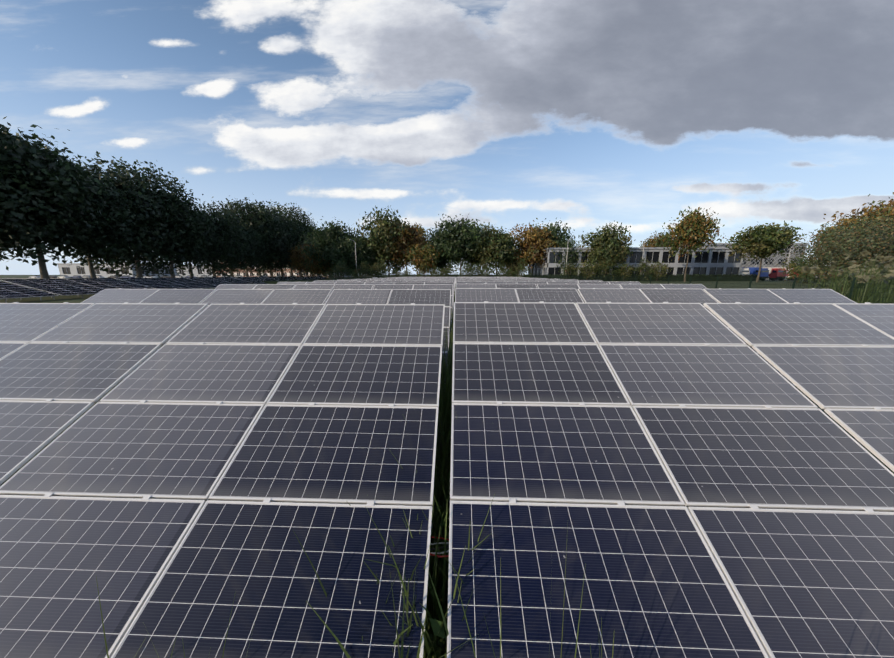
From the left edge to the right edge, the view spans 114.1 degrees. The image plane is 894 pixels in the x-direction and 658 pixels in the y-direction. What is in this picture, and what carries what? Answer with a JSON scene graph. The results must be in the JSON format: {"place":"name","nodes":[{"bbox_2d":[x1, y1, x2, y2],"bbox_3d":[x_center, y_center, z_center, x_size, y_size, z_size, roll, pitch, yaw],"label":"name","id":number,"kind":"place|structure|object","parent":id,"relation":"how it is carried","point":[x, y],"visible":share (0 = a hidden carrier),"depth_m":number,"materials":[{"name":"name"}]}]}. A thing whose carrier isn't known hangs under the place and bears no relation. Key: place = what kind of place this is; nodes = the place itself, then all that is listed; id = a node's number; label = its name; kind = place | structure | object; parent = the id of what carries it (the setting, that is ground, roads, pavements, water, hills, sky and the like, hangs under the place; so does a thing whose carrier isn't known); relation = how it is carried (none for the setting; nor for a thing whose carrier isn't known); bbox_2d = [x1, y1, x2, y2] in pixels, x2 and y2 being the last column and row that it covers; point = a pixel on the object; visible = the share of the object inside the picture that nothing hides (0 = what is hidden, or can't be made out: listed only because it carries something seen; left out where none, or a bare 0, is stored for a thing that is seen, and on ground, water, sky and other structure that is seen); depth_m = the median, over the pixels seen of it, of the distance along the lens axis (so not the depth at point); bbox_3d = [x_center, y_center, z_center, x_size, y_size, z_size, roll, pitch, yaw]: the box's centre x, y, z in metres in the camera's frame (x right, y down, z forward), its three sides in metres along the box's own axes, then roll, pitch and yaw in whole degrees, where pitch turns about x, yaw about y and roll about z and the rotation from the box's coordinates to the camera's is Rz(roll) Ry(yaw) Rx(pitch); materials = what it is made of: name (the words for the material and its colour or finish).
{"place":"outdoors","nodes":[
{"label":"outdoors","id":0,"kind":"place"},
{"bbox_2d":[177,266,212,276],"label":"hall building","id":1,"kind":"structure","parent":0,"point":[195,271],"depth_m":173.95,"materials":[{"name":"white glass"}]},
{"bbox_2d":[0,275,893,631],"bbox_3d":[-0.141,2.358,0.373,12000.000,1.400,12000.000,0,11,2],"label":"ground","id":2,"kind":"structure","parent":0,"point":[80,299],"depth_m":38.96,"materials":[{"name":"green plant"}]},
{"bbox_2d":[0,281,58,302],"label":"solar table","id":3,"kind":"object","parent":2,"relation":"on","point":[8,290],"visible":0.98,"depth_m":33.92,"materials":[{"name":"blue glass"}]},
{"bbox_2d":[0,116,109,262],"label":"avenue tree","id":4,"kind":"object","parent":2,"relation":"on","point":[13,151],"visible":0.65,"depth_m":39.85,"materials":[{"name":"green plant"}]},
{"bbox_2d":[0,126,118,278],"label":"avenue tree","id":5,"kind":"object","parent":2,"relation":"on","point":[41,250],"visible":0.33,"depth_m":42.51,"materials":[{"name":"green plant"}]},
{"bbox_2d":[0,278,153,299],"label":"solar table","id":6,"kind":"object","parent":2,"relation":"on","point":[76,286],"visible":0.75,"depth_m":39.72,"materials":[{"name":"glass"},{"name":"silicon"},{"name":"aluminium"}]},
{"bbox_2d":[50,152,156,277],"bbox_3d":[-62.807,-18.494,50.041,16.654,21.370,18.235,4,12,23],"label":"avenue tree","id":7,"kind":"object","parent":2,"relation":"on","point":[99,241],"visible":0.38,"depth_m":50.73,"materials":[{"name":"green plant"}]},
{"bbox_2d":[62,150,185,277],"bbox_3d":[-64.936,-21.477,57.743,19.362,24.629,20.344,4,14,34],"label":"avenue tree","id":8,"kind":"object","parent":2,"relation":"on","point":[130,189],"visible":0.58,"depth_m":56.65,"materials":[{"name":"green plant"}]},
{"bbox_2d":[57,263,193,277],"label":"building","id":9,"kind":"structure","parent":2,"relation":"on","point":[72,269],"depth_m":163.82,"materials":[{"name":"clear concrete"}]},
{"bbox_2d":[100,156,223,277],"bbox_3d":[-63.998,-23.525,64.219,21.686,26.118,17.301,-3,9,-8],"label":"avenue tree","id":10,"kind":"object","parent":2,"relation":"on","point":[180,206],"visible":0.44,"depth_m":63.51,"materials":[{"name":"green plant"}]},
{"bbox_2d":[115,277,216,288],"bbox_3d":[-50.737,-8.087,53.859,7.905,2.854,12.020,0,11,2],"label":"solar table","id":11,"kind":"object","parent":2,"relation":"on","point":[171,283],"visible":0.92,"depth_m":52.84,"materials":[{"name":"blue glass"}]},
{"bbox_2d":[160,208,221,279],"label":"avenue tree","id":12,"kind":"object","parent":2,"relation":"on","point":[199,257],"visible":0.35,"depth_m":68.24,"materials":[{"name":"green plant"}]},
{"bbox_2d":[184,277,254,288],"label":"solar table","id":13,"kind":"object","parent":2,"relation":"on","point":[216,281],"visible":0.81,"depth_m":65.12,"materials":[{"name":"blue glass"}]},
{"bbox_2d":[0,302,444,657],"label":"solar table","id":14,"kind":"object","parent":2,"relation":"on","point":[278,410],"visible":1,"depth_m":2.70,"materials":[{"name":"glass"},{"name":"silicon"},{"name":"aluminium"}]},
{"bbox_2d":[430,537,448,557],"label":"cables","id":15,"kind":"object","parent":14,"relation":"attached to","point":[432,553],"visible":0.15,"depth_m":2.44,"materials":[{"name":"black plastic"}]},
{"bbox_2d":[191,200,254,276],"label":"avenue tree","id":16,"kind":"object","parent":2,"relation":"on","point":[230,265],"visible":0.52,"depth_m":75.29,"materials":[{"name":"green plant"}]},
{"bbox_2d":[216,222,267,276],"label":"avenue tree","id":17,"kind":"object","parent":2,"relation":"on","point":[252,261],"visible":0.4,"depth_m":84.31,"materials":[{"name":"green plant"}]},
{"bbox_2d":[222,206,269,276],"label":"avenue tree","id":18,"kind":"object","parent":2,"relation":"on","point":[263,241],"visible":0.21,"depth_m":89.31,"materials":[{"name":"green plant"}]},
{"bbox_2d":[212,194,295,276],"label":"avenue tree","id":19,"kind":"object","parent":2,"relation":"on","point":[262,216],"visible":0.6,"depth_m":91.47,"materials":[{"name":"green plant"}]},
{"bbox_2d":[232,277,276,283],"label":"solar table","id":20,"kind":"object","parent":2,"relation":"on","point":[252,280],"visible":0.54,"depth_m":75.80,"materials":[{"name":"blue glass"}]},
{"bbox_2d":[81,288,450,383],"bbox_3d":[-5.957,0.389,8.492,12.070,2.953,3.625,0,11,2],"label":"solar table","id":21,"kind":"object","parent":2,"relation":"on","point":[301,296],"visible":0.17,"depth_m":9.55,"materials":[{"name":"glass"},{"name":"silicon"},{"name":"aluminium"}]},
{"bbox_2d":[256,219,291,276],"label":"avenue tree","id":22,"kind":"object","parent":2,"relation":"on","point":[268,269],"visible":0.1,"depth_m":99.32,"materials":[{"name":"green plant"}]},
{"bbox_2d":[254,201,301,275],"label":"avenue tree","id":23,"kind":"object","parent":2,"relation":"on","point":[293,234],"visible":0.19,"depth_m":103.37,"materials":[{"name":"green plant"}]},
{"bbox_2d":[215,259,341,277],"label":"brick building","id":24,"kind":"structure","parent":2,"relation":"on","point":[287,273],"depth_m":150.55,"materials":[{"name":"brown brick"}]},
{"bbox_2d":[283,215,312,275],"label":"avenue tree","id":25,"kind":"object","parent":2,"relation":"on","point":[298,239],"visible":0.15,"depth_m":108.16,"materials":[{"name":"green plant"}]},
{"bbox_2d":[275,202,322,275],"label":"avenue tree","id":26,"kind":"object","parent":2,"relation":"on","point":[296,213],"visible":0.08,"depth_m":113.95,"materials":[{"name":"green plant"}]},
{"bbox_2d":[287,242,314,276],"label":"tree","id":27,"kind":"object","parent":2,"relation":"on","point":[296,259],"visible":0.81,"depth_m":101.28,"materials":[{"name":"green plant"}]},
{"bbox_2d":[301,244,335,279],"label":"tree","id":28,"kind":"object","parent":2,"relation":"on","point":[322,268],"visible":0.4,"depth_m":96.73,"materials":[{"name":"green plant"}]},
{"bbox_2d":[200,284,452,330],"bbox_3d":[-5.787,-0.530,13.404,12.070,2.953,3.625,0,11,2],"label":"solar table","id":29,"kind":"object","parent":2,"relation":"on","point":[335,286],"visible":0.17,"depth_m":14.66,"materials":[{"name":"glass"},{"name":"silicon"},{"name":"aluminium"}]},
{"bbox_2d":[297,216,360,277],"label":"tree","id":30,"kind":"object","parent":2,"relation":"on","point":[329,235],"visible":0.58,"depth_m":90.63,"materials":[{"name":"green plant"}]},
{"bbox_2d":[332,261,350,279],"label":"shrub","id":31,"kind":"object","parent":2,"relation":"on","point":[341,269],"visible":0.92,"depth_m":78.09,"materials":[{"name":"green plant"}]},
{"bbox_2d":[324,231,379,276],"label":"tree","id":32,"kind":"object","parent":2,"relation":"on","point":[349,257],"visible":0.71,"depth_m":87.59,"materials":[{"name":"green plant"}]},
{"bbox_2d":[355,261,372,278],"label":"shrub","id":33,"kind":"object","parent":2,"relation":"on","point":[364,267],"visible":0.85,"depth_m":77.34,"materials":[{"name":"green plant"}]},
{"bbox_2d":[277,282,453,316],"bbox_3d":[-5.618,-1.449,18.315,12.070,2.953,3.625,0,11,2],"label":"solar table","id":34,"kind":"object","parent":2,"relation":"on","point":[296,283],"visible":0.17,"depth_m":19.62,"materials":[{"name":"silver metal"}]},
{"bbox_2d":[228,275,532,280],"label":"solar panels","id":35,"kind":"object","parent":2,"relation":"on","point":[320,276],"visible":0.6,"depth_m":76.50,"materials":[{"name":"grey"}]},
{"bbox_2d":[371,259,391,277],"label":"shrub","id":36,"kind":"object","parent":2,"relation":"on","point":[382,269],"visible":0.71,"depth_m":76.99,"materials":[{"name":"green plant"}]},
{"bbox_2d":[313,280,454,287],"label":"solar table","id":37,"kind":"object","parent":2,"relation":"on","point":[424,281],"visible":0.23,"depth_m":24.57,"materials":[{"name":"silver metal"}]},
{"bbox_2d":[351,205,420,276],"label":"tree","id":38,"kind":"object","parent":2,"relation":"on","point":[380,235],"visible":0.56,"depth_m":88.36,"materials":[{"name":"green plant"}]},
{"bbox_2d":[294,470,494,657],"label":"grass","id":39,"kind":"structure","parent":2,"relation":"on","point":[427,651],"depth_m":1.88,"materials":[{"name":"green plant"}]},
{"bbox_2d":[342,279,454,290],"bbox_3d":[-5.279,-3.288,28.139,12.070,2.953,3.625,0,11,2],"label":"solar table","id":40,"kind":"object","parent":2,"relation":"on","point":[401,280],"visible":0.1,"depth_m":29.41,"materials":[{"name":"silver metal"}]},
{"bbox_2d":[378,218,430,270],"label":"tree","id":41,"kind":"object","parent":2,"relation":"on","point":[411,237],"visible":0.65,"depth_m":90.16,"materials":[{"name":"green plant"}]},
{"bbox_2d":[347,470,498,657],"bbox_3d":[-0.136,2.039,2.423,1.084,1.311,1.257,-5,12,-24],"label":"grass","id":42,"kind":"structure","parent":2,"relation":"on","point":[431,608],"depth_m":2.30,"materials":[{"name":"green plant"}]},
{"bbox_2d":[405,241,442,274],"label":"tree","id":43,"kind":"object","parent":2,"relation":"on","point":[424,257],"visible":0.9,"depth_m":86.41,"materials":[{"name":"green plant"}]},
{"bbox_2d":[387,393,468,536],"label":"grass","id":44,"kind":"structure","parent":2,"relation":"on","point":[443,468],"depth_m":3.40,"materials":[{"name":"green plant"}]},
{"bbox_2d":[423,575,447,657],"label":"weed","id":45,"kind":"object","parent":2,"relation":"on","point":[436,625],"visible":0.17,"depth_m":2.11,"materials":[{"name":"green plant"}]},
{"bbox_2d":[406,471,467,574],"bbox_3d":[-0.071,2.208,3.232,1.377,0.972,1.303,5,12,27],"label":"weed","id":46,"kind":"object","parent":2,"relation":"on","point":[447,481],"visible":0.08,"depth_m":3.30,"materials":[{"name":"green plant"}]},
{"bbox_2d":[427,523,447,633],"bbox_3d":[-0.182,2.378,2.785,0.980,0.731,1.036,1,11,7],"label":"weed","id":47,"kind":"object","parent":2,"relation":"on","point":[438,579],"depth_m":2.75,"materials":[{"name":"green plant"}]},
{"bbox_2d":[434,399,451,492],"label":"grass","id":48,"kind":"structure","parent":2,"relation":"on","point":[449,448],"depth_m":4.24,"materials":[{"name":"green plant"}]},
{"bbox_2d":[436,344,452,468],"bbox_3d":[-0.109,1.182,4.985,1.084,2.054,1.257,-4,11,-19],"label":"grass","id":49,"kind":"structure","parent":2,"relation":"on","point":[446,399],"depth_m":4.86,"materials":[{"name":"green plant"}]},
{"bbox_2d":[425,228,463,273],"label":"tree","id":50,"kind":"object","parent":2,"relation":"on","point":[442,260],"visible":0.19,"depth_m":92.77,"materials":[{"name":"green plant"}]},
{"bbox_2d":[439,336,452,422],"bbox_3d":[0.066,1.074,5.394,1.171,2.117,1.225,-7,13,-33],"label":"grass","id":51,"kind":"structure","parent":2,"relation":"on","point":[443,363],"depth_m":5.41,"materials":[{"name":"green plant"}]},
{"bbox_2d":[434,435,469,509],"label":"grass","id":52,"kind":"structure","parent":2,"relation":"on","point":[441,488],"depth_m":3.95,"materials":[{"name":"green plant"}]},
{"bbox_2d":[427,214,489,273],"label":"tree","id":53,"kind":"object","parent":2,"relation":"on","point":[458,235],"visible":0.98,"depth_m":83.81,"materials":[{"name":"green plant"}]},
{"bbox_2d":[407,274,515,278],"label":"solar panels","id":54,"kind":"object","parent":2,"relation":"on","point":[414,275],"visible":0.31,"depth_m":78.73,"materials":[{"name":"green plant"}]},
{"bbox_2d":[455,262,474,276],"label":"shrub","id":55,"kind":"object","parent":2,"relation":"on","point":[467,270],"visible":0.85,"depth_m":75.87,"materials":[{"name":"green plant"}]},
{"bbox_2d":[451,221,494,272],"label":"tree","id":56,"kind":"object","parent":2,"relation":"on","point":[473,265],"visible":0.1,"depth_m":90.28,"materials":[{"name":"green plant"}]},
{"bbox_2d":[451,561,500,657],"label":"tall grass","id":57,"kind":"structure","parent":2,"relation":"on","point":[485,620],"depth_m":1.48,"materials":[{"name":"green plant"}]},
{"bbox_2d":[464,223,521,273],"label":"tree","id":58,"kind":"object","parent":2,"relation":"on","point":[498,250],"visible":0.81,"depth_m":83.28,"materials":[{"name":"green plant"}]},
{"bbox_2d":[456,279,576,281],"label":"solar table","id":59,"kind":"object","parent":2,"relation":"on","point":[517,279],"visible":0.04,"depth_m":29.14,"materials":[{"name":"glass"}]},
{"bbox_2d":[508,258,532,276],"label":"shrub","id":60,"kind":"object","parent":2,"relation":"on","point":[523,266],"visible":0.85,"depth_m":75.38,"materials":[{"name":"green plant"}]},
{"bbox_2d":[456,280,602,283],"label":"solar table","id":61,"kind":"object","parent":2,"relation":"on","point":[516,281],"visible":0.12,"depth_m":24.17,"materials":[{"name":"glass"}]},
{"bbox_2d":[508,218,559,273],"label":"tree","id":62,"kind":"object","parent":2,"relation":"on","point":[535,242],"visible":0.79,"depth_m":85.37,"materials":[{"name":"green plant"}]},
{"bbox_2d":[456,281,640,287],"bbox_3d":[6.596,-1.413,17.932,12.070,2.953,3.625,0,11,2],"label":"solar table","id":63,"kind":"object","parent":2,"relation":"on","point":[554,282],"visible":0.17,"depth_m":19.22,"materials":[{"name":"silver metal"}]},
{"bbox_2d":[522,218,576,269],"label":"tree","id":64,"kind":"object","parent":2,"relation":"on","point":[555,231],"visible":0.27,"depth_m":86.75,"materials":[{"name":"green plant"}]},
{"bbox_2d":[549,236,582,274],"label":"tree","id":65,"kind":"object","parent":2,"relation":"on","point":[570,244],"visible":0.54,"depth_m":82.31,"materials":[{"name":"green plant"}]},
{"bbox_2d":[549,526,585,657],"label":"tall grass","id":66,"kind":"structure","parent":2,"relation":"on","point":[563,612],"depth_m":1.55,"materials":[{"name":"green plant"}]},
{"bbox_2d":[560,261,580,277],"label":"shrub","id":67,"kind":"object","parent":2,"relation":"on","point":[567,271],"visible":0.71,"depth_m":76.79,"materials":[{"name":"green plant"}]},
{"bbox_2d":[524,274,637,280],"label":"hedge","id":68,"kind":"object","parent":2,"relation":"on","point":[582,278],"visible":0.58,"depth_m":77.01,"materials":[{"name":"green plant"}]},
{"bbox_2d":[456,283,718,302],"bbox_3d":[6.427,-0.494,13.020,12.070,2.953,3.625,0,11,2],"label":"solar table","id":69,"kind":"object","parent":2,"relation":"on","point":[626,286],"visible":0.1,"depth_m":14.26,"materials":[{"name":"blue metal"}]},
{"bbox_2d":[576,260,600,279],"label":"shrub","id":70,"kind":"object","parent":2,"relation":"on","point":[590,274],"visible":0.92,"depth_m":75.72,"materials":[{"name":"green plant"}]},
{"bbox_2d":[574,220,634,274],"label":"tree","id":71,"kind":"object","parent":2,"relation":"on","point":[604,241],"visible":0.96,"depth_m":76.95,"materials":[{"name":"green plant"}]},
{"bbox_2d":[594,253,620,279],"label":"shrub","id":72,"kind":"object","parent":2,"relation":"on","point":[605,266],"visible":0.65,"depth_m":75.92,"materials":[{"name":"green plant"}]},
{"bbox_2d":[614,262,635,280],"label":"shrub","id":73,"kind":"object","parent":2,"relation":"on","point":[627,270],"visible":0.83,"depth_m":75.51,"materials":[{"name":"green plant"}]},
{"bbox_2d":[528,247,742,274],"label":"showroom building","id":74,"kind":"structure","parent":2,"relation":"on","point":[717,260],"depth_m":81.90,"materials":[{"name":"grey glass"}]},
{"bbox_2d":[631,256,660,279],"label":"shrub","id":75,"kind":"object","parent":2,"relation":"on","point":[642,267],"visible":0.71,"depth_m":75.68,"materials":[{"name":"green plant"}]},
{"bbox_2d":[455,288,855,397],"bbox_3d":[6.257,0.425,8.108,12.070,2.953,3.625,0,11,2],"label":"solar table","id":76,"kind":"object","parent":2,"relation":"on","point":[655,295],"visible":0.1,"depth_m":9.20,"materials":[{"name":"blue metal"}]},
{"bbox_2d":[646,260,671,280],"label":"shrub","id":77,"kind":"object","parent":2,"relation":"on","point":[663,267],"visible":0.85,"depth_m":75.07,"materials":[{"name":"green plant"}]},
{"bbox_2d":[639,231,685,246],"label":"tree","id":78,"kind":"object","parent":2,"relation":"on","point":[657,241],"visible":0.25,"depth_m":101.83,"materials":[{"name":"green plant"}]},
{"bbox_2d":[447,301,893,657],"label":"solar table","id":79,"kind":"object","parent":2,"relation":"on","point":[630,412],"visible":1,"depth_m":2.59,"materials":[{"name":"blue glass"}]},
{"bbox_2d":[662,206,725,281],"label":"tree","id":80,"kind":"object","parent":2,"relation":"on","point":[691,231],"visible":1,"depth_m":65.48,"materials":[{"name":"green plant"}]},
{"bbox_2d":[638,274,757,280],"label":"hedge","id":81,"kind":"object","parent":2,"relation":"on","point":[700,277],"visible":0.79,"depth_m":76.06,"materials":[{"name":"green plant"}]},
{"bbox_2d":[533,275,893,303],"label":"fence","id":82,"kind":"object","parent":2,"relation":"on","point":[793,285],"visible":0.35,"depth_m":17.97,"materials":[{"name":"green metal"}]},
{"bbox_2d":[704,243,807,278],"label":"building","id":83,"kind":"structure","parent":2,"relation":"on","point":[769,260],"depth_m":110.73,"materials":[{"name":"grey metal"}]},
{"bbox_2d":[701,244,807,266],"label":"building","id":84,"kind":"structure","parent":83,"relation":"attached to","point":[768,257],"depth_m":110.05,"materials":[{"name":"silver metal"}]},
{"bbox_2d":[744,267,768,280],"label":"truck","id":85,"kind":"object","parent":2,"relation":"on","point":[764,272],"visible":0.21,"depth_m":82.22,"materials":[{"name":"blue metal"}]},
{"bbox_2d":[722,220,803,281],"bbox_3d":[70.817,-17.421,64.863,13.028,13.797,12.972,0,11,1],"label":"tree","id":86,"kind":"object","parent":2,"relation":"on","point":[759,241],"visible":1,"depth_m":63.29,"materials":[{"name":"green plant"}]},
{"bbox_2d":[759,267,786,280],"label":"truck","id":87,"kind":"object","parent":2,"relation":"on","point":[775,273],"visible":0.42,"depth_m":83.62,"materials":[{"name":"red metal"}]},
{"bbox_2d":[776,254,824,282],"bbox_3d":[75.597,-12.468,61.561,6.895,7.262,7.304,-1,11,-4],"label":"shrub","id":88,"kind":"object","parent":2,"relation":"on","point":[792,264],"visible":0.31,"depth_m":62.39,"materials":[{"name":"green plant"}]},
{"bbox_2d":[784,247,831,283],"bbox_3d":[63.226,-10.818,48.686,7.753,8.372,7.705,0,11,2],"label":"shrub","id":89,"kind":"object","parent":2,"relation":"on","point":[797,270],"visible":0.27,"depth_m":50.20,"materials":[{"name":"green plant"}]},
{"bbox_2d":[781,212,893,280],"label":"willow tree","id":90,"kind":"object","parent":2,"relation":"on","point":[858,234],"visible":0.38,"depth_m":25.67,"materials":[{"name":"green plant"}]},
{"bbox_2d":[809,214,865,249],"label":"tree","id":91,"kind":"object","parent":2,"relation":"on","point":[819,232],"visible":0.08,"depth_m":66.05,"materials":[{"name":"green plant"}]},
{"bbox_2d":[792,207,893,276],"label":"willow tree","id":92,"kind":"object","parent":2,"relation":"on","point":[867,223],"visible":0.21,"depth_m":29.05,"materials":[{"name":"green plant"}]},
{"bbox_2d":[796,250,893,303],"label":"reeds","id":93,"kind":"object","parent":2,"relation":"on","point":[815,268],"visible":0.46,"depth_m":15.09,"materials":[{"name":"green plant"}]},
{"bbox_2d":[797,227,893,279],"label":"willow tree","id":94,"kind":"object","parent":2,"relation":"on","point":[875,250],"visible":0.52,"depth_m":22.67,"materials":[{"name":"green plant"}]},
{"bbox_2d":[814,261,876,294],"bbox_3d":[31.301,-3.560,21.996,4.768,3.215,3.930,-5,12,-26],"label":"shrub","id":95,"kind":"object","parent":2,"relation":"on","point":[840,267],"visible":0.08,"depth_m":22.28,"materials":[{"name":"green plant"}]},
{"bbox_2d":[815,192,893,261],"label":"tree","id":96,"kind":"object","parent":2,"relation":"on","point":[883,209],"visible":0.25,"depth_m":53.63,"materials":[{"name":"green plant"}]},
{"bbox_2d":[817,256,893,303],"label":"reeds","id":97,"kind":"object","parent":2,"relation":"on","point":[868,263],"visible":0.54,"depth_m":14.33,"materials":[{"name":"green plant"}]},
{"bbox_2d":[822,209,893,286],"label":"willow tree","id":98,"kind":"object","parent":2,"relation":"on","point":[871,221],"visible":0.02,"depth_m":31.96,"materials":[{"name":"green plant"}]},
{"bbox_2d":[827,257,893,302],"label":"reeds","id":99,"kind":"object","parent":2,"relation":"on","point":[841,270],"visible":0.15,"depth_m":17.85,"materials":[{"name":"green plant"}]},
{"bbox_2d":[849,254,893,300],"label":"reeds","id":100,"kind":"object","parent":2,"relation":"on","point":[887,257],"visible":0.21,"depth_m":18.49,"materials":[{"name":"green plant"}]},
{"bbox_2d":[0,0,893,274],"label":"sky","id":101,"kind":"structure","parent":0,"point":[586,115],"materials":[{"name":"blue"}]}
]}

